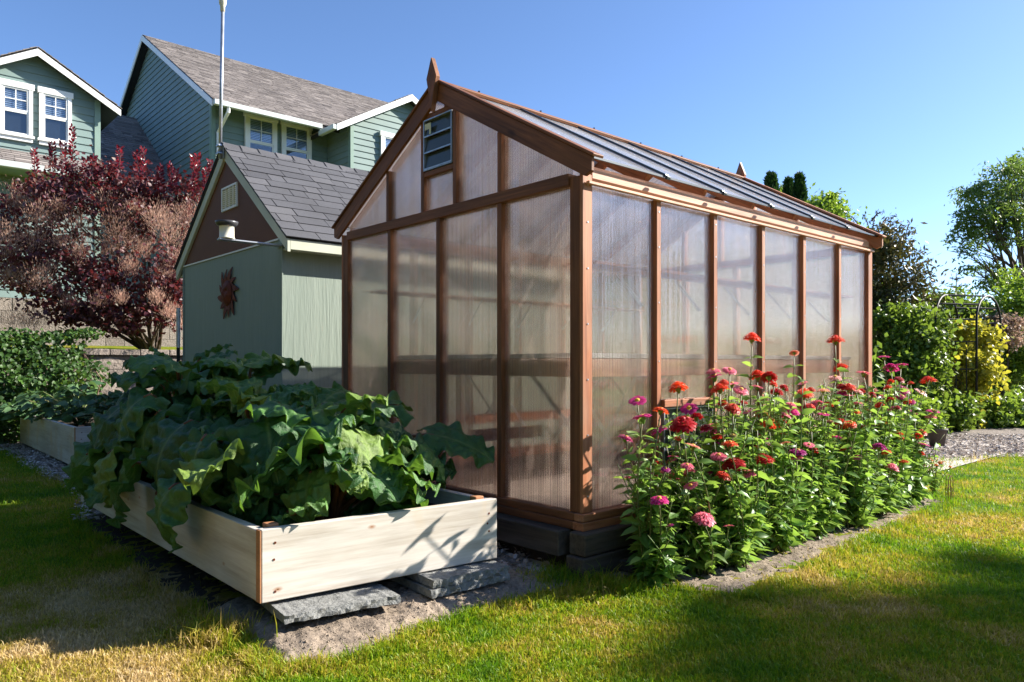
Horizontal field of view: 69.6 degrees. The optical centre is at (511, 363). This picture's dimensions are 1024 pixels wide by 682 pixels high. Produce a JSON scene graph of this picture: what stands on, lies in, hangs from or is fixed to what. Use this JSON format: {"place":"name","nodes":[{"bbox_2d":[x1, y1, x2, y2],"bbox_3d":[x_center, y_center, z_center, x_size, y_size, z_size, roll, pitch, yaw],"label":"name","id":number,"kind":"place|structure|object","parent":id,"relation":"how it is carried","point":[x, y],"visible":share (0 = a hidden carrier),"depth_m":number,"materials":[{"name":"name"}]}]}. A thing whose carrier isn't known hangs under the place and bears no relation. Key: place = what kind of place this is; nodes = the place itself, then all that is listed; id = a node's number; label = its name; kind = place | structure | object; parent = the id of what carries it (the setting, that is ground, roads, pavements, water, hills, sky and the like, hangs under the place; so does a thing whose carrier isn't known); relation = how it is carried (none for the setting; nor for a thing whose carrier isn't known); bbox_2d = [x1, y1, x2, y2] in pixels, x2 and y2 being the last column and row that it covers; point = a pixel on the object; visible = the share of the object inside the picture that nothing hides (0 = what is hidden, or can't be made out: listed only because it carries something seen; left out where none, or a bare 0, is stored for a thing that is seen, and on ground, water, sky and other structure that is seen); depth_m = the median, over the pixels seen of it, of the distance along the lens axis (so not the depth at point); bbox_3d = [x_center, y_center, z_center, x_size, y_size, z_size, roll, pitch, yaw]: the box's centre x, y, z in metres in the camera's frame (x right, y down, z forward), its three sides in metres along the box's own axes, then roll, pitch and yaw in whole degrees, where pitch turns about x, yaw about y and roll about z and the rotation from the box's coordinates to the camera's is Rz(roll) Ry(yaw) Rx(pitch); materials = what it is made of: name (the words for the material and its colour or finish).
{"place":"outdoors","nodes":[
{"label":"outdoors","id":0,"kind":"place"},
{"bbox_2d":[10,345,182,383],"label":"terrace lawn","id":1,"kind":"structure","parent":0,"point":[125,347],"depth_m":13.38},
{"bbox_2d":[0,123,213,349],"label":"smoke bush","id":2,"kind":"object","parent":1,"relation":"on","point":[148,208],"visible":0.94,"depth_m":12.15,"materials":[{"name":"red plant"}]},
{"bbox_2d":[0,34,554,346],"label":"house","id":3,"kind":"structure","parent":1,"relation":"on","point":[165,111],"depth_m":19.95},
{"bbox_2d":[0,78,34,142],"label":"window","id":4,"kind":"structure","parent":3,"relation":"in","point":[16,98],"depth_m":15.87,"materials":[{"name":"clear glass"}]},
{"bbox_2d":[37,86,73,149],"bbox_3d":[-10.120,-5.433,16.346,0.680,1.260,0.100,0,0,-42],"label":"window","id":5,"kind":"structure","parent":3,"relation":"in","point":[55,106],"depth_m":16.34,"materials":[{"name":"clear glass"}]},
{"bbox_2d":[243,112,278,152],"bbox_3d":[-6.651,-5.828,19.555,0.930,1.550,0.100,0,0,-42],"label":"window","id":6,"kind":"structure","parent":3,"relation":"in","point":[260,132],"depth_m":19.55,"materials":[{"name":"clear glass"}]},
{"bbox_2d":[280,121,312,159],"bbox_3d":[-5.907,-5.828,20.223,0.930,1.550,0.100,0,0,-42],"label":"window","id":7,"kind":"structure","parent":3,"relation":"in","point":[296,140],"depth_m":20.23,"materials":[{"name":"clear glass"}]},
{"bbox_2d":[379,131,407,176],"bbox_3d":[-3.317,-5.683,20.788,0.940,1.560,0.100,0,0,-42],"label":"window","id":8,"kind":"structure","parent":3,"relation":"in","point":[385,137],"depth_m":20.58,"materials":[{"name":"clear glass"}]},
{"bbox_2d":[90,514,242,609],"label":"garden soil","id":9,"kind":"structure","parent":0,"point":[179,567],"depth_m":4.11,"materials":[{"name":"soil"}]},
{"bbox_2d":[0,378,1023,681],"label":"lawn","id":10,"kind":"structure","parent":0,"point":[612,432],"depth_m":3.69,"materials":[{"name":"plant"}]},
{"bbox_2d":[2,441,101,514],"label":"bark mulch","id":11,"kind":"object","parent":10,"relation":"on","point":[18,442],"visible":0.02,"depth_m":8.62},
{"bbox_2d":[20,415,93,463],"bbox_3d":[-5.225,0.881,9.372,1.252,0.452,3.372,0,0,-42],"label":"raised bed","id":12,"kind":"object","parent":11,"relation":"on","point":[54,439],"visible":0.2,"depth_m":8.57,"materials":[{"name":"brown wood"}]},
{"bbox_2d":[0,398,61,423],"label":"squash plant","id":13,"kind":"object","parent":12,"relation":"on","point":[8,411],"visible":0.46,"depth_m":9.69,"materials":[{"name":"green plant"}]},
{"bbox_2d":[12,380,122,423],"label":"squash plant","id":14,"kind":"object","parent":12,"relation":"on","point":[66,405],"visible":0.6,"depth_m":8.96,"materials":[{"name":"green plant"}]},
{"bbox_2d":[61,391,122,424],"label":"squash plant","id":15,"kind":"object","parent":12,"relation":"on","point":[111,399],"visible":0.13,"depth_m":8.43,"materials":[{"name":"green plant"}]},
{"bbox_2d":[176,308,179,361],"bbox_3d":[-3.878,0.247,8.566,0.042,1.780,0.044,0,0,-42],"label":"fence post","id":16,"kind":"object","parent":11,"relation":"on","point":[177,334],"visible":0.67,"depth_m":8.55,"materials":[{"name":"black metal"}]},
{"bbox_2d":[0,433,1023,566],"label":"bark chips","id":17,"kind":"object","parent":11,"relation":"on","point":[94,510],"visible":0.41,"depth_m":9.07,"materials":[{"name":"gravel"}]},
{"bbox_2d":[2,348,182,441],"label":"retaining wall","id":18,"kind":"structure","parent":10,"relation":"on","point":[116,358],"depth_m":11.47,"materials":[{"name":"concrete"}]},
{"bbox_2d":[0,326,110,444],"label":"ivy","id":19,"kind":"object","parent":18,"relation":"attached to","point":[35,342],"visible":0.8,"depth_m":10.57,"materials":[{"name":"green plant"}]},
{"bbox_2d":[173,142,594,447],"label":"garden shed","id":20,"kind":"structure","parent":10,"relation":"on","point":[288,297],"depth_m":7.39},
{"bbox_2d":[216,0,226,159],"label":"mast","id":21,"kind":"object","parent":20,"relation":"attached to","point":[219,145],"visible":1,"depth_m":7.49,"materials":[{"name":"metal"}]},
{"bbox_2d":[217,267,238,318],"bbox_3d":[-2.912,-0.713,7.471,0.071,0.516,0.564,0,0,-42],"label":"sun ornament","id":22,"kind":"object","parent":20,"relation":"attached to","point":[227,289],"visible":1,"depth_m":7.44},
{"bbox_2d":[215,219,282,246],"bbox_3d":[-2.273,-1.123,6.386,0.584,0.163,0.188,0,0,-42],"label":"rain gauge","id":23,"kind":"object","parent":20,"relation":"attached to","point":[226,230],"visible":1,"depth_m":6.22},
{"bbox_2d":[214,498,935,662],"bbox_3d":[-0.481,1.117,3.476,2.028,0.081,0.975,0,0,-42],"label":"soil","id":24,"kind":"structure","parent":10,"relation":"on","point":[248,604],"depth_m":3.19,"materials":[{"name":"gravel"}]},
{"bbox_2d":[260,581,400,623],"bbox_3d":[-0.820,1.036,3.272,0.520,0.036,0.410,2,-1,-36],"label":"paver stone","id":25,"kind":"object","parent":24,"relation":"on","point":[375,594],"visible":0.69,"depth_m":3.16,"materials":[{"name":"stone"}]},
{"bbox_2d":[390,573,509,598],"bbox_3d":[-0.315,1.060,3.680,0.460,0.038,0.410,0,0,-39],"label":"paver stone","id":26,"kind":"object","parent":24,"relation":"on","point":[421,588],"visible":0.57,"depth_m":3.51,"materials":[{"name":"stone"}]},
{"bbox_2d":[406,559,508,587],"bbox_3d":[-0.311,1.023,3.688,0.440,0.038,0.410,1,-1,-38],"label":"paver stone","id":27,"kind":"object","parent":26,"relation":"on","point":[455,575],"visible":0.59,"depth_m":3.55,"materials":[{"name":"stone"}]},
{"bbox_2d":[81,480,496,602],"bbox_3d":[-1.602,0.849,4.562,1.220,0.337,3.207,0,0,-42],"label":"raised bed","id":28,"kind":"object","parent":27,"relation":"on","point":[271,561],"visible":0.68,"depth_m":3.40,"materials":[{"name":"brown wood"}]},
{"bbox_2d":[61,349,247,509],"bbox_3d":[-2.184,0.466,4.823,1.462,1.133,1.247,0,0,35],"label":"rhubarb plant","id":29,"kind":"object","parent":28,"relation":"on","point":[126,424],"visible":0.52,"depth_m":4.52,"materials":[{"name":"green plant"}]},
{"bbox_2d":[87,343,232,481],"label":"rhubarb plant","id":30,"kind":"object","parent":28,"relation":"in","point":[206,353],"visible":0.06,"depth_m":5.39,"materials":[{"name":"green plant"}]},
{"bbox_2d":[106,378,321,552],"bbox_3d":[-1.423,0.542,4.059,1.289,0.938,1.234,0,0,42],"label":"rhubarb plant","id":31,"kind":"object","parent":28,"relation":"on","point":[174,443],"visible":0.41,"depth_m":3.82,"materials":[{"name":"green plant"}]},
{"bbox_2d":[170,350,312,412],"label":"rhubarb plant","id":32,"kind":"object","parent":28,"relation":"in","point":[264,366],"visible":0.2,"depth_m":4.87,"materials":[{"name":"green plant"}]},
{"bbox_2d":[174,392,440,527],"bbox_3d":[-0.935,0.532,3.706,1.182,0.789,1.149,0,0,0],"label":"rhubarb plant","id":33,"kind":"object","parent":28,"relation":"in","point":[319,461],"visible":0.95,"depth_m":3.42,"materials":[{"name":"green plant"}]},
{"bbox_2d":[277,381,494,482],"bbox_3d":[-1.093,0.567,4.350,1.753,0.913,1.136,0,0,38],"label":"rhubarb plant","id":34,"kind":"object","parent":28,"relation":"on","point":[452,440],"visible":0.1,"depth_m":4.28,"materials":[{"name":"green plant"}]},
{"bbox_2d":[339,432,456,517],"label":"rhubarb plant","id":35,"kind":"object","parent":28,"relation":"in","point":[443,470],"visible":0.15,"depth_m":3.88,"materials":[{"name":"green plant"}]},
{"bbox_2d":[533,209,617,397],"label":"hedge shrub","id":36,"kind":"object","parent":10,"relation":"on","point":[613,302],"visible":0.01,"depth_m":13.78,"materials":[{"name":"green plant"}]},
{"bbox_2d":[592,219,724,421],"bbox_3d":[2.497,-1.027,14.408,3.376,4.524,2.412,0,0,0],"label":"hedge shrub","id":37,"kind":"object","parent":10,"relation":"on","point":[615,288],"visible":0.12,"depth_m":14.01,"materials":[{"name":"green plant"}]},
{"bbox_2d":[609,236,731,401],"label":"hedge shrub","id":38,"kind":"object","parent":10,"relation":"on","point":[694,298],"visible":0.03,"depth_m":15.57,"materials":[{"name":"green plant"}]},
{"bbox_2d":[630,221,752,399],"bbox_3d":[4.004,-1.372,17.183,3.350,5.178,2.688,0,0,0],"label":"hedge shrub","id":39,"kind":"object","parent":10,"relation":"on","point":[697,258],"visible":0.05,"depth_m":16.88,"materials":[{"name":"green plant"}]},
{"bbox_2d":[592,272,927,442],"bbox_3d":[3.072,-0.282,10.991,3.169,2.981,5.691,0,0,-36],"label":"hedge shrub","id":40,"kind":"object","parent":10,"relation":"on","point":[615,346],"visible":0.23,"depth_m":10.81,"materials":[{"name":"green plant"}]},
{"bbox_2d":[692,225,827,404],"bbox_3d":[5.795,-1.334,17.703,3.088,5.046,2.744,0,0,-44],"label":"hedge shrub","id":41,"kind":"object","parent":10,"relation":"on","point":[777,279],"visible":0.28,"depth_m":17.16,"materials":[{"name":"green plant"}]},
{"bbox_2d":[717,224,829,395],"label":"hedge shrub","id":42,"kind":"object","parent":10,"relation":"on","point":[781,242],"visible":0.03,"depth_m":18.39,"materials":[{"name":"green plant"}]},
{"bbox_2d":[606,497,940,592],"bbox_3d":[2.325,1.137,5.104,4.320,0.041,0.990,0,0,-42],"label":"soil bed","id":43,"kind":"object","parent":10,"relation":"on","point":[725,577],"visible":0.1,"depth_m":4.18,"materials":[{"name":"soil"}]},
{"bbox_2d":[620,557,639,572],"bbox_3d":[0.684,1.097,4.051,0.095,0.060,0.200,0,0,42],"label":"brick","id":44,"kind":"object","parent":43,"relation":"on","point":[623,567],"visible":0.36,"depth_m":3.98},
{"bbox_2d":[613,395,703,577],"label":"zinnia plant","id":45,"kind":"object","parent":43,"relation":"on","point":[637,400],"visible":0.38,"depth_m":3.87,"materials":[{"name":"green plant"}]},
{"bbox_2d":[620,407,697,588],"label":"zinnia plant","id":46,"kind":"object","parent":43,"relation":"on","point":[653,547],"visible":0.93,"depth_m":3.73,"materials":[{"name":"green plant"}]},
{"bbox_2d":[662,381,730,565],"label":"zinnia plant","id":47,"kind":"object","parent":43,"relation":"on","point":[689,408],"visible":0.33,"depth_m":4.08,"materials":[{"name":"green plant"}]},
{"bbox_2d":[665,413,730,575],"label":"zinnia plant","id":48,"kind":"object","parent":43,"relation":"on","point":[701,548],"visible":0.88,"depth_m":3.88,"materials":[{"name":"green plant"}]},
{"bbox_2d":[684,368,753,519],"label":"zinnia plant","id":49,"kind":"object","parent":43,"relation":"on","point":[713,371],"visible":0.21,"depth_m":4.34,"materials":[{"name":"green plant"}]},
{"bbox_2d":[700,367,770,571],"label":"zinnia plant","id":50,"kind":"object","parent":43,"relation":"on","point":[736,539],"visible":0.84,"depth_m":4.04,"materials":[{"name":"green plant"}]},
{"bbox_2d":[709,379,770,509],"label":"zinnia plant","id":51,"kind":"object","parent":43,"relation":"on","point":[741,390],"visible":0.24,"depth_m":4.50,"materials":[{"name":"green plant"}]},
{"bbox_2d":[705,386,791,556],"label":"zinnia plant","id":52,"kind":"object","parent":43,"relation":"on","point":[758,503],"visible":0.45,"depth_m":4.22,"materials":[{"name":"green plant"}]},
{"bbox_2d":[727,332,796,541],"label":"zinnia plant","id":53,"kind":"object","parent":43,"relation":"on","point":[751,337],"visible":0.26,"depth_m":4.61,"materials":[{"name":"green plant"}]},
{"bbox_2d":[746,371,811,552],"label":"zinnia plant","id":54,"kind":"object","parent":43,"relation":"on","point":[781,535],"visible":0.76,"depth_m":4.39,"materials":[{"name":"green plant"}]},
{"bbox_2d":[762,385,810,500],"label":"zinnia plant","id":55,"kind":"object","parent":43,"relation":"on","point":[807,406],"visible":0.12,"depth_m":4.87,"materials":[{"name":"green plant"}]},
{"bbox_2d":[767,350,824,468],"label":"zinnia plant","id":56,"kind":"object","parent":43,"relation":"on","point":[794,353],"visible":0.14,"depth_m":5.03,"materials":[{"name":"green plant"}]},
{"bbox_2d":[767,381,826,542],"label":"zinnia plant","id":57,"kind":"object","parent":43,"relation":"on","point":[806,515],"visible":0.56,"depth_m":4.60,"materials":[{"name":"green plant"}]},
{"bbox_2d":[792,383,846,460],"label":"zinnia plant","id":58,"kind":"object","parent":43,"relation":"on","point":[813,402],"visible":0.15,"depth_m":5.17,"materials":[{"name":"green plant"}]},
{"bbox_2d":[780,382,861,538],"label":"zinnia plant","id":59,"kind":"object","parent":43,"relation":"on","point":[821,517],"visible":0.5,"depth_m":4.78,"materials":[{"name":"green plant"}]},
{"bbox_2d":[803,387,850,533],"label":"zinnia plant","id":60,"kind":"object","parent":43,"relation":"on","point":[835,517],"visible":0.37,"depth_m":4.90,"materials":[{"name":"green plant"}]},
{"bbox_2d":[813,335,869,511],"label":"zinnia plant","id":61,"kind":"object","parent":43,"relation":"on","point":[834,340],"visible":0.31,"depth_m":5.30,"materials":[{"name":"green plant"}]},
{"bbox_2d":[816,363,877,446],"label":"zinnia plant","id":62,"kind":"object","parent":43,"relation":"on","point":[843,365],"visible":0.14,"depth_m":5.52,"materials":[{"name":"green plant"}]},
{"bbox_2d":[829,383,886,528],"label":"zinnia plant","id":63,"kind":"object","parent":43,"relation":"on","point":[854,511],"visible":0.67,"depth_m":5.06,"materials":[{"name":"green plant"}]},
{"bbox_2d":[830,389,886,515],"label":"zinnia plant","id":64,"kind":"object","parent":43,"relation":"on","point":[875,477],"visible":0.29,"depth_m":5.24,"materials":[{"name":"green plant"}]},
{"bbox_2d":[853,371,898,506],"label":"zinnia plant","id":65,"kind":"object","parent":43,"relation":"on","point":[863,373],"visible":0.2,"depth_m":5.66,"materials":[{"name":"green plant"}]},
{"bbox_2d":[858,355,898,456],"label":"zinnia plant","id":66,"kind":"object","parent":43,"relation":"on","point":[884,359],"visible":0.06,"depth_m":6.09,"materials":[{"name":"green plant"}]},
{"bbox_2d":[860,379,901,452],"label":"zinnia plant","id":67,"kind":"object","parent":43,"relation":"on","point":[889,381],"visible":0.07,"depth_m":5.84,"materials":[{"name":"green plant"}]},
{"bbox_2d":[869,384,905,516],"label":"zinnia plant","id":68,"kind":"object","parent":43,"relation":"on","point":[889,492],"visible":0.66,"depth_m":5.43,"materials":[{"name":"green plant"}]},
{"bbox_2d":[867,377,916,509],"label":"zinnia plant","id":69,"kind":"object","parent":43,"relation":"on","point":[893,467],"visible":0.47,"depth_m":5.60,"materials":[{"name":"green plant"}]},
{"bbox_2d":[882,363,922,506],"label":"zinnia plant","id":70,"kind":"object","parent":43,"relation":"on","point":[908,473],"visible":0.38,"depth_m":5.77,"materials":[{"name":"green plant"}]},
{"bbox_2d":[878,363,931,458],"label":"zinnia plant","id":71,"kind":"object","parent":43,"relation":"on","point":[890,367],"visible":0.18,"depth_m":6.12,"materials":[{"name":"green plant"}]},
{"bbox_2d":[891,376,944,505],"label":"zinnia plant","id":72,"kind":"object","parent":43,"relation":"on","point":[920,487],"visible":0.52,"depth_m":5.97,"materials":[{"name":"green plant"}]},
{"bbox_2d":[927,461,952,492],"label":"marigold plant","id":73,"kind":"object","parent":43,"relation":"on","point":[934,483],"visible":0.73,"depth_m":6.45,"materials":[{"name":"green plant"}]},
{"bbox_2d":[758,170,789,275],"bbox_3d":[10.563,-3.374,30.031,1.624,9.023,1.628,0,0,0],"label":"arborvitae","id":74,"kind":"object","parent":10,"relation":"on","point":[771,179],"visible":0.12,"depth_m":29.68,"materials":[{"name":"green plant"}]},
{"bbox_2d":[730,243,829,383],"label":"hedge shrub","id":75,"kind":"object","parent":10,"relation":"on","point":[812,316],"depth_m":19.86,"materials":[{"name":"green plant"}]},
{"bbox_2d":[735,181,827,251],"bbox_3d":[12.595,-3.683,34.189,4.914,9.764,4.520,0,0,-33],"label":"broadleaf tree","id":76,"kind":"object","parent":10,"relation":"on","point":[781,186],"visible":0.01,"depth_m":33.92,"materials":[{"name":"green plant"}]},
{"bbox_2d":[782,176,793,239],"bbox_3d":[11.629,-3.389,31.002,1.196,9.052,1.174,0,0,0],"label":"arborvitae","id":77,"kind":"object","parent":10,"relation":"on","point":[787,186],"visible":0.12,"depth_m":30.87,"materials":[{"name":"green plant"}]},
{"bbox_2d":[786,170,814,289],"bbox_3d":[11.878,-3.437,30.513,1.316,9.148,1.330,0,0,-25],"label":"arborvitae","id":78,"kind":"object","parent":10,"relation":"on","point":[799,191],"visible":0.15,"depth_m":30.29,"materials":[{"name":"green plant"}]},
{"bbox_2d":[783,187,878,297],"bbox_3d":[12.550,-2.713,28.202,3.634,7.844,4.104,0,0,0],"label":"birch tree","id":79,"kind":"object","parent":10,"relation":"on","point":[829,201],"visible":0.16,"depth_m":27.76,"materials":[{"name":"green plant"}]},
{"bbox_2d":[788,243,880,395],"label":"hedge shrub","id":80,"kind":"object","parent":10,"relation":"on","point":[817,285],"visible":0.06,"depth_m":20.08,"materials":[{"name":"green plant"}]},
{"bbox_2d":[806,241,890,371],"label":"hedge shrub","id":81,"kind":"object","parent":10,"relation":"on","point":[818,269],"visible":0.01,"depth_m":21.67,"materials":[{"name":"green plant"}]},
{"bbox_2d":[818,208,951,361],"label":"butterfly bush","id":82,"kind":"object","parent":10,"relation":"on","point":[886,286],"visible":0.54,"depth_m":13.20,"materials":[{"name":"green plant"}]},
{"bbox_2d":[847,295,976,412],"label":"hedge shrub","id":83,"kind":"object","parent":10,"relation":"on","point":[903,346],"visible":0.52,"depth_m":12.34,"materials":[{"name":"green plant"}]},
{"bbox_2d":[915,280,1023,397],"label":"hedge shrub","id":84,"kind":"object","parent":10,"relation":"on","point":[964,313],"visible":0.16,"depth_m":14.99,"materials":[{"name":"green plant"}]},
{"bbox_2d":[940,147,1023,301],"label":"willow tree","id":85,"kind":"object","parent":10,"relation":"on","point":[1009,192],"visible":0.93,"depth_m":25.48,"materials":[{"name":"green plant"}]},
{"bbox_2d":[0,0,1023,354],"label":"sky","id":86,"kind":"structure","parent":0,"point":[892,104],"materials":[{"name":"blue"}]},
{"bbox_2d":[467,431,1007,575],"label":"gravel floor","id":87,"kind":"structure","parent":0,"point":[552,490],"depth_m":6.63,"materials":[{"name":"gravel"}]},
{"bbox_2d":[399,353,646,487],"bbox_3d":[-0.009,0.529,5.023,0.670,1.176,1.926,0,0,-42],"label":"potting bench","id":88,"kind":"object","parent":87,"relation":"on","point":[534,365],"visible":0.52,"depth_m":4.52,"materials":[{"name":"brown wood"}]},
{"bbox_2d":[456,375,672,493],"bbox_3d":[0.597,0.529,7.072,2.510,1.176,0.606,0,0,-42],"label":"potting bench","id":89,"kind":"object","parent":87,"relation":"on","point":[515,415],"visible":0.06,"depth_m":6.57,"materials":[{"name":"brown wood"}]},
{"bbox_2d":[331,57,886,580],"bbox_3d":[0.872,-0.434,6.140,3.882,3.182,2.819,0,0,-42],"label":"greenhouse","id":90,"kind":"object","parent":87,"relation":"on","point":[581,533],"visible":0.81,"depth_m":5.32,"materials":[{"name":"wood"}]},
{"bbox_2d":[371,290,644,331],"bbox_3d":[0.146,-0.459,6.978,3.300,0.245,0.218,0,0,-42],"label":"wall shelf","id":91,"kind":"object","parent":90,"relation":"attached to","point":[453,297],"depth_m":6.70,"materials":[{"name":"brown wood"}]},
{"bbox_2d":[592,260,850,321],"bbox_3d":[1.633,-0.459,5.321,3.300,0.245,0.208,0,0,-42],"label":"wall shelf","id":92,"kind":"object","parent":90,"relation":"attached to","point":[618,268],"depth_m":4.95,"materials":[{"name":"brown wood"}]},
{"bbox_2d":[592,354,850,509],"bbox_3d":[1.705,0.529,5.674,2.730,1.176,0.606,0,0,-42],"label":"potting bench","id":93,"kind":"object","parent":87,"relation":"on","point":[672,365],"visible":0.33,"depth_m":4.98,"materials":[{"name":"brown wood"}]},
{"bbox_2d":[606,405,1023,457],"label":"bark path","id":94,"kind":"structure","parent":0,"point":[1003,431],"depth_m":10.88,"materials":[{"name":"gravel"}]},
{"bbox_2d":[884,388,952,438],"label":"border plant","id":95,"kind":"object","parent":94,"relation":"on","point":[925,407],"visible":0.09,"depth_m":11.16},
{"bbox_2d":[926,420,948,447],"bbox_3d":[5.720,0.937,9.899,0.307,0.371,0.319,0,0,-26],"label":"plant pot","id":96,"kind":"object","parent":94,"relation":"on","point":[939,429],"visible":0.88,"depth_m":9.83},
{"bbox_2d":[926,380,993,432],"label":"border plant","id":97,"kind":"object","parent":94,"relation":"on","point":[966,406],"visible":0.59,"depth_m":12.04,"materials":[{"name":"plant"}]},
{"bbox_2d":[934,294,1001,428],"bbox_3d":[8.172,-0.047,13.226,2.466,2.369,0.548,0,0,-45],"label":"garden arbour","id":98,"kind":"object","parent":94,"relation":"on","point":[976,333],"visible":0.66,"depth_m":12.70,"materials":[{"name":"black metal"}]},
{"bbox_2d":[917,314,1014,428],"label":"golden vine","id":99,"kind":"object","parent":98,"relation":"attached to","point":[990,369],"visible":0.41,"depth_m":12.84,"materials":[{"name":"plant"}]},
{"bbox_2d":[979,385,1023,428],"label":"border plant","id":100,"kind":"object","parent":94,"relation":"on","point":[1011,415],"visible":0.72,"depth_m":12.88,"materials":[{"name":"plant"}]},
{"bbox_2d":[979,309,1023,397],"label":"hydrangea","id":101,"kind":"object","parent":94,"relation":"on","point":[1015,325],"visible":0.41,"depth_m":14.57,"materials":[{"name":"green plant"}]},
{"bbox_2d":[981,265,1023,392],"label":"leafy shrub","id":102,"kind":"object","parent":94,"relation":"on","point":[1006,302],"visible":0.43,"depth_m":15.34,"materials":[{"name":"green plant"}]},
{"bbox_2d":[995,379,1023,425],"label":"border plant","id":103,"kind":"object","parent":94,"relation":"on","point":[1017,390],"visible":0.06,"depth_m":13.58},
{"bbox_2d":[943,273,969,302],"bbox_3d":[11.455,-0.600,19.000,2.070,3.474,2.036,0,0,0],"label":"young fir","id":104,"kind":"object","parent":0,"point":[956,279],"visible":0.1,"depth_m":18.98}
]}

